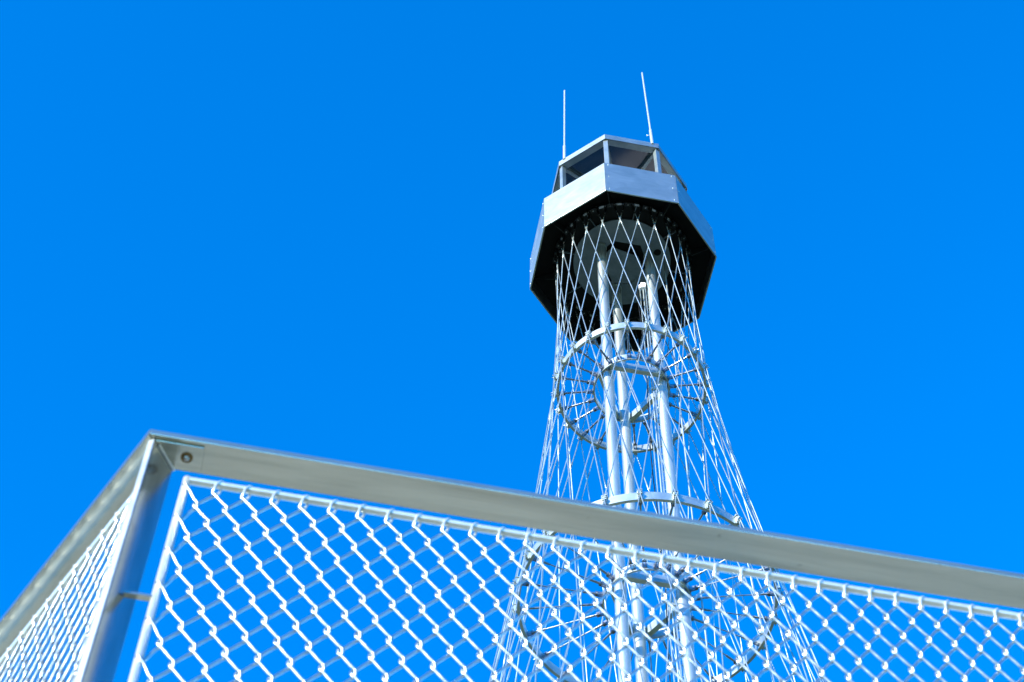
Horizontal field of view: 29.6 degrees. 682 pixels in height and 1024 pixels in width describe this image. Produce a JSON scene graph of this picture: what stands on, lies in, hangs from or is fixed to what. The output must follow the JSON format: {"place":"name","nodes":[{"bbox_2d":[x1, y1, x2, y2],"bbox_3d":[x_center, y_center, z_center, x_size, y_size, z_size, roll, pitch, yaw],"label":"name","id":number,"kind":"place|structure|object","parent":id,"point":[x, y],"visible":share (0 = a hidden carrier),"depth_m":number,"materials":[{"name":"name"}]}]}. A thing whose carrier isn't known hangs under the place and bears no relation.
{"place":"outdoors","nodes":[
{"label":"outdoors","id":0,"kind":"place"},
{"bbox_2d":[0,429,1023,681],"bbox_3d":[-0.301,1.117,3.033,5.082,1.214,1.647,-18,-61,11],"label":"fence","id":1,"kind":"object","parent":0,"point":[124,509],"visible":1,"depth_m":3.15,"materials":[{"name":"silver metal"}]},
{"bbox_2d":[0,0,1023,681],"label":"sky","id":2,"kind":"structure","parent":0,"point":[305,227],"materials":[{"name":"blue"}]},
{"bbox_2d":[489,72,825,681],"bbox_3d":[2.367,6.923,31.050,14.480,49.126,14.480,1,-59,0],"label":"lookout tower","id":3,"kind":"structure","parent":0,"point":[623,257],"depth_m":41.56,"materials":[{"name":"metal"}]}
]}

